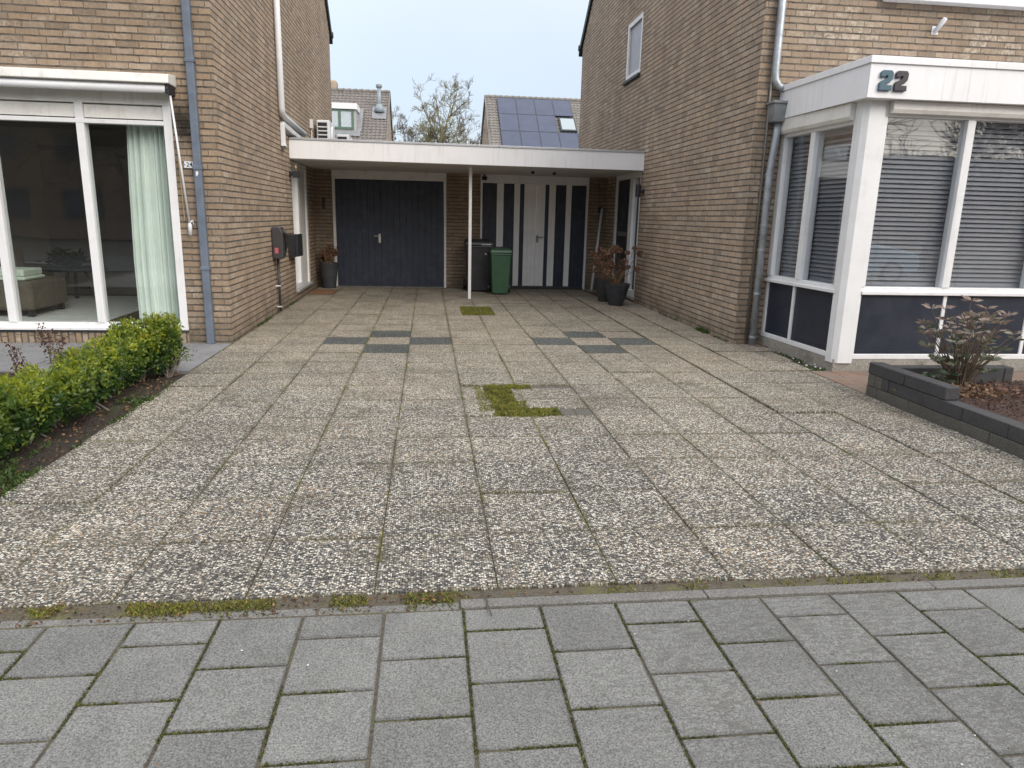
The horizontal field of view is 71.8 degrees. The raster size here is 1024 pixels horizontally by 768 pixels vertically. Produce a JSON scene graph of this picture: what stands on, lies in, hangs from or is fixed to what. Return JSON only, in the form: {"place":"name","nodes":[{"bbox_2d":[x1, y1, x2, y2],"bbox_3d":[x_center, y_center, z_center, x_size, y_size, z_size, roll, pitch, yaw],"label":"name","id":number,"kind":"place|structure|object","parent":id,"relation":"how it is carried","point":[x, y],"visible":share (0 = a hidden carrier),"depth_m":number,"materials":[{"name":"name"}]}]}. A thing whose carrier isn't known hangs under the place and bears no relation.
{"place":"outdoors","nodes":[
{"label":"outdoors","id":0,"kind":"place"},
{"bbox_2d":[0,372,185,495],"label":"garden soil","id":1,"kind":"structure","parent":0,"point":[113,413],"depth_m":4.93,"materials":[{"name":"brown soil"}]},
{"bbox_2d":[4,342,27,374],"bbox_3d":[-4.192,-0.167,6.005,0.178,0.390,0.146,12,17,39],"label":"dead stalk","id":2,"kind":"object","parent":1,"relation":"on","point":[15,356],"visible":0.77,"depth_m":5.99,"materials":[{"name":"brown plant"}]},
{"bbox_2d":[0,311,196,457],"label":"hedge","id":3,"kind":"object","parent":1,"relation":"on","point":[87,378],"visible":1,"depth_m":5.23,"materials":[{"name":"green plant"}]},
{"bbox_2d":[0,344,1009,765],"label":"fallen leaves","id":4,"kind":"object","parent":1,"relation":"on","point":[260,600],"visible":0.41,"depth_m":2.84,"materials":[{"name":"brown plant"}]},
{"bbox_2d":[0,300,1023,500],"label":"weeds","id":5,"kind":"object","parent":1,"relation":"on","point":[9,469],"visible":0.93,"depth_m":4.34,"materials":[{"name":"green plant"}]},
{"bbox_2d":[0,343,231,373],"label":"garden path","id":6,"kind":"structure","parent":0,"point":[33,353],"depth_m":7.37,"materials":[{"name":"grey concrete"}]},
{"bbox_2d":[35,322,53,363],"bbox_3d":[-4.501,-0.388,6.844,0.142,0.423,0.230,0,13,-7],"label":"dead stalk","id":7,"kind":"object","parent":6,"relation":"on","point":[45,343],"visible":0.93,"depth_m":6.82,"materials":[{"name":"brown plant"}]},
{"bbox_2d":[46,330,67,362],"bbox_3d":[-4.253,-0.319,6.643,0.232,0.394,0.158,11,16,34],"label":"dead stalk","id":8,"kind":"object","parent":6,"relation":"on","point":[60,341],"visible":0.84,"depth_m":6.63,"materials":[{"name":"brown plant"}]},
{"bbox_2d":[328,0,588,144],"label":"sky","id":9,"kind":"structure","parent":0,"point":[526,48],"materials":[{"name":"blue"}]},
{"bbox_2d":[0,287,1023,617],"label":"driveway","id":10,"kind":"structure","parent":0,"point":[72,533],"depth_m":4.20,"materials":[{"name":"grey concrete"}]},
{"bbox_2d":[309,289,337,293],"bbox_3d":[-3.572,-1.750,13.414,0.450,0.024,0.650,0,13,-7],"label":"doormat","id":11,"kind":"object","parent":10,"relation":"on","point":[323,291],"visible":1,"depth_m":13.34,"materials":[{"name":"brown fabric"}]},
{"bbox_2d":[319,262,337,287],"bbox_3d":[-3.690,-2.198,14.271,0.370,0.500,0.370,0,13,-7],"label":"plant pot","id":12,"kind":"object","parent":10,"relation":"on","point":[328,271],"visible":0.94,"depth_m":14.15,"materials":[{"name":"plastic"}]},
{"bbox_2d":[316,244,338,262],"bbox_3d":[-3.691,-2.606,14.208,0.447,0.420,0.385,0,13,-7],"label":"dried hydrangea","id":13,"kind":"object","parent":12,"relation":"on","point":[326,255],"visible":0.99,"depth_m":14.11,"materials":[{"name":"brown plant"}]},
{"bbox_2d":[463,238,492,290],"bbox_3d":[-0.690,-2.415,14.357,0.584,1.028,0.751,0,13,-7],"label":"wheelie bin","id":14,"kind":"object","parent":10,"relation":"on","point":[480,269],"visible":0.82,"depth_m":14.06,"materials":[{"name":"plastic"}]},
{"bbox_2d":[486,247,511,293],"bbox_3d":[-0.243,-2.221,13.859,0.461,0.900,0.605,0,13,-7],"label":"wheelie bin","id":15,"kind":"object","parent":10,"relation":"on","point":[500,262],"visible":1,"depth_m":13.62,"materials":[{"name":"green plastic"}]},
{"bbox_2d":[0,298,1023,767],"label":"moss","id":16,"kind":"object","parent":10,"relation":"on","point":[500,398],"visible":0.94,"depth_m":2.68,"materials":[{"name":"green plant"}]},
{"bbox_2d":[590,208,602,289],"bbox_3d":[1.779,-2.815,14.861,0.054,1.702,0.448,8,15,27],"label":"metal pole","id":17,"kind":"object","parent":10,"relation":"on","point":[597,243],"visible":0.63,"depth_m":14.84,"materials":[{"name":"grey metal"}]},
{"bbox_2d":[594,278,616,301],"bbox_3d":[1.704,-1.719,12.958,0.420,0.420,0.420,0,13,-7],"label":"plant pot","id":18,"kind":"object","parent":10,"relation":"on","point":[600,292],"visible":0.63,"depth_m":12.84,"materials":[{"name":"plastic"}]},
{"bbox_2d":[589,246,621,279],"bbox_3d":[1.711,-2.169,12.764,0.553,0.641,0.615,5,14,17],"label":"dried hydrangea","id":19,"kind":"object","parent":18,"relation":"on","point":[600,248],"visible":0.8,"depth_m":12.72,"materials":[{"name":"brown plant"}]},
{"bbox_2d":[603,282,629,305],"bbox_3d":[1.822,-1.566,12.387,0.470,0.390,0.470,0,13,-7],"label":"plant pot","id":20,"kind":"object","parent":10,"relation":"on","point":[616,294],"visible":0.96,"depth_m":12.24,"materials":[{"name":"plastic"}]},
{"bbox_2d":[593,244,644,284],"bbox_3d":[1.824,-2.055,12.251,0.890,0.721,0.405,0,13,-7],"label":"dried hydrangea","id":21,"kind":"object","parent":20,"relation":"on","point":[612,264],"visible":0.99,"depth_m":12.14,"materials":[{"name":"brown plant"}]},
{"bbox_2d":[0,577,1023,767],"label":"pavement","id":22,"kind":"structure","parent":0,"point":[328,727],"depth_m":2.29,"materials":[{"name":"concrete"}]},
{"bbox_2d":[482,585,491,615],"bbox_3d":[-0.102,0.850,2.788,0.008,0.013,0.221,-1,14,-12],"label":"twig","id":23,"kind":"object","parent":22,"relation":"on","point":[486,601],"visible":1,"depth_m":2.77,"materials":[{"name":"brown plant"}]},
{"bbox_2d":[776,353,822,370],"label":"weeds","id":24,"kind":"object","parent":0,"point":[803,364],"depth_m":7.75,"materials":[{"name":"green plant"}]},
{"bbox_2d":[578,0,1023,370],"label":"brick house","id":25,"kind":"structure","parent":0,"point":[713,109],"depth_m":8.23,"materials":[{"name":"brown brick"}]},
{"bbox_2d":[622,11,643,85],"bbox_3d":[2.260,-6.088,12.892,0.177,1.055,1.060,0,13,-7],"label":"side window","id":26,"kind":"structure","parent":25,"relation":"in","point":[635,28],"depth_m":12.97,"materials":[{"name":"white paint"}]},
{"bbox_2d":[635,184,644,196],"bbox_3d":[2.220,-3.361,12.296,0.147,0.210,0.100,0,13,-7],"label":"wall lamp","id":27,"kind":"object","parent":25,"relation":"attached to","point":[638,191],"visible":1,"depth_m":12.26,"materials":[{"name":"black plastic"}]},
{"bbox_2d":[779,136,825,276],"bbox_3d":[3.292,-2.010,8.092,0.041,1.557,0.639,-1,13,-10],"label":"venetian blind","id":28,"kind":"object","parent":25,"relation":"attached to","point":[795,200],"visible":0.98,"depth_m":8.19,"materials":[{"name":"grey metal"}]},
{"bbox_2d":[808,128,852,283],"bbox_3d":[3.405,-1.855,7.446,0.041,1.557,0.683,-1,13,-10],"label":"venetian blind","id":29,"kind":"object","parent":25,"relation":"attached to","point":[822,233],"visible":0.65,"depth_m":7.54,"materials":[{"name":"grey metal"}]},
{"bbox_2d":[877,70,893,90],"bbox_3d":[3.458,-2.808,6.541,0.128,0.175,0.029,0,13,-7],"label":"number digit","id":30,"kind":"object","parent":25,"relation":"attached to","point":[888,75],"visible":1,"depth_m":6.53,"materials":[{"name":"blue paint"}]},
{"bbox_2d":[759,55,1023,370],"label":"bay window","id":31,"kind":"structure","parent":25,"relation":"in","point":[847,324],"depth_m":7.24,"materials":[{"name":"paint"}]},
{"bbox_2d":[892,71,908,91],"bbox_3d":[3.607,-2.808,6.559,0.128,0.175,0.029,0,13,-7],"label":"number digit","id":32,"kind":"object","parent":25,"relation":"attached to","point":[903,76],"visible":1,"depth_m":6.55,"materials":[{"name":"paint"}]},
{"bbox_2d":[865,118,960,286],"bbox_3d":[3.996,-1.807,7.149,0.910,1.627,0.042,0,13,-7],"label":"venetian blind","id":33,"kind":"object","parent":25,"relation":"attached to","point":[901,272],"visible":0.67,"depth_m":7.15,"materials":[{"name":"grey metal"}]},
{"bbox_2d":[931,17,946,34],"bbox_3d":[4.867,-4.076,8.046,0.080,0.156,0.169,0,13,-7],"label":"flagpole holder","id":34,"kind":"object","parent":25,"relation":"attached to","point":[935,30],"visible":1,"depth_m":8.06,"materials":[{"name":"white plastic"}]},
{"bbox_2d":[883,0,1023,10],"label":"upper window","id":35,"kind":"structure","parent":25,"relation":"in","point":[992,4],"depth_m":8.01,"materials":[{"name":"white paint"}]},
{"bbox_2d":[949,122,1023,287],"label":"venetian blind","id":36,"kind":"object","parent":25,"relation":"attached to","point":[1004,280],"visible":0.85,"depth_m":7.28,"materials":[{"name":"grey metal"}]},
{"bbox_2d":[811,371,1023,393],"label":"brick paving","id":37,"kind":"structure","parent":0,"point":[856,380],"depth_m":7.06,"materials":[{"name":"brick"}]},
{"label":"ground","id":38,"kind":"structure","parent":0,"visible":0},
{"bbox_2d":[0,0,333,343],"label":"brick house","id":39,"kind":"structure","parent":38,"relation":"on","point":[250,75],"depth_m":8.16,"materials":[{"name":"brown brick"}]},
{"bbox_2d":[24,259,53,275],"bbox_3d":[-7.327,-1.867,12.084,1.740,0.460,0.540,0,13,-7],"label":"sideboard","id":40,"kind":"object","parent":39,"relation":"in","point":[31,263],"visible":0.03,"depth_m":11.75,"materials":[{"name":"brown wood"}]},
{"bbox_2d":[0,295,138,320],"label":"floor","id":41,"kind":"structure","parent":39,"relation":"on","point":[81,308],"depth_m":9.56,"materials":[{"name":"grey tile"}]},
{"bbox_2d":[0,248,67,316],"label":"sofa","id":42,"kind":"object","parent":41,"relation":"on","point":[39,293],"visible":0.72,"depth_m":9.04,"materials":[{"name":"brown fabric"}]},
{"bbox_2d":[0,267,44,280],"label":"folded blanket","id":43,"kind":"object","parent":42,"relation":"on","point":[26,273],"visible":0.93,"depth_m":8.94,"materials":[{"name":"green fabric"}]},
{"bbox_2d":[42,265,107,298],"bbox_3d":[-6.491,-1.495,10.565,0.840,0.487,0.840,0,13,-7],"label":"side table","id":44,"kind":"object","parent":41,"relation":"on","point":[85,269],"visible":0.85,"depth_m":10.44,"materials":[{"name":"black paint"}]},
{"bbox_2d":[33,247,90,267],"bbox_3d":[-6.523,-1.854,10.345,0.604,0.323,0.722,0,13,-7],"label":"house plant","id":45,"kind":"object","parent":44,"relation":"on","point":[62,257],"visible":1,"depth_m":10.34,"materials":[{"name":"green plant"}]},
{"bbox_2d":[0,86,188,332],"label":"picture window","id":46,"kind":"structure","parent":39,"relation":"in","point":[85,102],"depth_m":7.59,"materials":[{"name":"white paint"}]},
{"bbox_2d":[0,66,194,234],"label":"awning","id":47,"kind":"object","parent":39,"relation":"attached to","point":[83,80],"visible":1,"depth_m":7.20,"materials":[{"name":"beige paint"}]},
{"bbox_2d":[126,125,179,319],"bbox_3d":[-4.032,-1.770,8.021,0.551,2.270,0.090,0,13,-7],"label":"curtain","id":48,"kind":"object","parent":39,"relation":"hanging from","point":[154,257],"visible":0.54,"depth_m":8.00,"materials":[{"name":"white fabric"}]},
{"bbox_2d":[184,161,192,167],"bbox_3d":[-3.508,-2.382,7.686,0.107,0.070,0.015,0,13,-7],"label":"number sign","id":49,"kind":"object","parent":39,"relation":"attached to","point":[188,164],"visible":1,"depth_m":7.68,"materials":[{"name":"white plastic"}]},
{"bbox_2d":[271,226,287,310],"bbox_3d":[-3.403,-1.690,10.460,0.212,1.245,0.263,0,13,-7],"label":"charging station","id":50,"kind":"object","parent":39,"relation":"attached to","point":[279,236],"visible":1,"depth_m":10.28,"materials":[{"name":"grey plastic"}]},
{"bbox_2d":[280,121,300,149],"bbox_3d":[-3.611,-3.993,11.601,0.078,0.418,1.508,0,13,-7],"label":"cable trunking","id":51,"kind":"object","parent":39,"relation":"attached to","point":[284,127],"visible":0.93,"depth_m":10.92,"materials":[{"name":"white plastic"}]},
{"bbox_2d":[289,163,299,177],"bbox_3d":[-3.571,-3.499,11.594,0.151,0.225,0.100,0,13,-7],"label":"wall lamp","id":52,"kind":"object","parent":39,"relation":"attached to","point":[295,174],"visible":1,"depth_m":11.57,"materials":[{"name":"black plastic"}]},
{"bbox_2d":[288,234,302,256],"bbox_3d":[-3.568,-2.285,11.653,0.161,0.365,0.425,0,13,-7],"label":"mailbox","id":53,"kind":"object","parent":39,"relation":"attached to","point":[295,245],"visible":1,"depth_m":11.47,"materials":[{"name":"black plastic"}]},
{"bbox_2d":[309,119,312,137],"bbox_3d":[-3.870,-4.841,13.669,0.056,0.520,0.100,0,13,-7],"label":"junction box","id":54,"kind":"object","parent":39,"relation":"attached to","point":[311,123],"visible":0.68,"depth_m":13.59,"materials":[{"name":"white plastic"}]},
{"bbox_2d":[331,80,393,178],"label":"terraced house","id":55,"kind":"structure","parent":38,"relation":"on","point":[361,114],"depth_m":37.08,"materials":[{"name":"tile"}]},
{"bbox_2d":[387,105,420,141],"bbox_3d":[-4.851,-9.544,32.734,2.346,6.274,1.775,-5,15,-25],"label":"bare tree","id":56,"kind":"object","parent":38,"relation":"on","point":[402,128],"visible":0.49,"depth_m":32.27,"materials":[{"name":"brown plant"}]},
{"bbox_2d":[408,111,447,142],"bbox_3d":[-3.981,-9.358,32.389,2.031,6.109,1.616,4,14,11],"label":"bare tree","id":57,"kind":"object","parent":38,"relation":"on","point":[426,135],"visible":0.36,"depth_m":31.91,"materials":[{"name":"brown plant"}]},
{"bbox_2d":[411,73,475,143],"bbox_3d":[-3.059,-9.850,31.463,2.897,7.546,2.359,0,13,-7],"label":"bare tree","id":58,"kind":"object","parent":38,"relation":"on","point":[442,138],"visible":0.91,"depth_m":30.86,"materials":[{"name":"brown plant"}]},
{"bbox_2d":[288,137,644,298],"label":"garage","id":59,"kind":"structure","parent":38,"relation":"on","point":[391,215],"depth_m":14.50,"materials":[{"name":"brick"}]},
{"bbox_2d":[322,197,324,208],"bbox_3d":[-3.782,-3.631,14.190,0.050,0.230,0.028,0,13,-7],"label":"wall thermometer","id":60,"kind":"object","parent":59,"relation":"attached to","point":[323,202],"depth_m":14.18,"materials":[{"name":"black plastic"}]},
{"bbox_2d":[316,120,334,138],"bbox_3d":[-3.793,-5.013,14.491,0.290,0.660,0.812,0,13,-7],"label":"air conditioner","id":61,"kind":"object","parent":59,"relation":"on","point":[325,129],"visible":0.51,"depth_m":14.08,"materials":[{"name":"white plastic"}]},
{"bbox_2d":[336,134,352,139],"bbox_3d":[-3.737,-5.279,15.883,0.310,0.540,0.812,0,13,-7],"label":"air conditioner","id":62,"kind":"object","parent":59,"relation":"on","point":[340,136],"visible":0.2,"depth_m":15.45,"materials":[{"name":"white plastic"}]},
{"bbox_2d":[331,170,445,287],"bbox_3d":[-2.492,-3.146,14.495,2.280,2.324,0.145,0,13,-7],"label":"dark garage door","id":63,"kind":"structure","parent":59,"relation":"in","point":[389,231],"depth_m":14.48,"materials":[{"name":"blue paint"}]},
{"bbox_2d":[480,174,588,289],"bbox_3d":[0.457,-3.158,14.843,2.260,2.324,0.146,0,13,-7],"label":"striped garage door","id":64,"kind":"structure","parent":59,"relation":"in","point":[511,214],"depth_m":14.81,"materials":[{"name":"white paint"}]},
{"bbox_2d":[448,111,490,144],"bbox_3d":[-2.104,-9.610,33.295,1.890,6.267,1.812,13,18,41],"label":"bare tree","id":65,"kind":"object","parent":38,"relation":"on","point":[470,140],"visible":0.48,"depth_m":32.58,"materials":[{"name":"brown plant"}]},
{"bbox_2d":[0,577,1023,627],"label":"kerb","id":66,"kind":"structure","parent":38,"relation":"on","point":[713,594],"depth_m":2.83,"materials":[{"name":"concrete"}]},
{"bbox_2d":[480,94,580,233],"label":"terraced house","id":67,"kind":"structure","parent":38,"relation":"on","point":[530,121],"depth_m":38.23,"materials":[{"name":"tile"}]},
{"bbox_2d":[558,117,576,132],"bbox_3d":[3.018,-14.021,38.289,0.900,0.856,1.041,0,13,-7],"label":"roof window","id":68,"kind":"structure","parent":67,"relation":"in","point":[566,124],"depth_m":38.19,"materials":[{"name":"grey glass"}]},
{"bbox_2d":[865,362,1023,458],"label":"planter wall","id":69,"kind":"structure","parent":38,"relation":"on","point":[927,398],"depth_m":5.53,"materials":[{"name":"grey concrete"}]},
{"bbox_2d":[893,377,1023,422],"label":"mulch","id":70,"kind":"object","parent":69,"relation":"in","point":[977,387],"visible":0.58,"depth_m":5.74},
{"bbox_2d":[913,295,1023,392],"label":"shrub","id":71,"kind":"object","parent":70,"relation":"on","point":[964,373],"visible":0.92,"depth_m":5.85,"materials":[{"name":"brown plant"}]}
]}

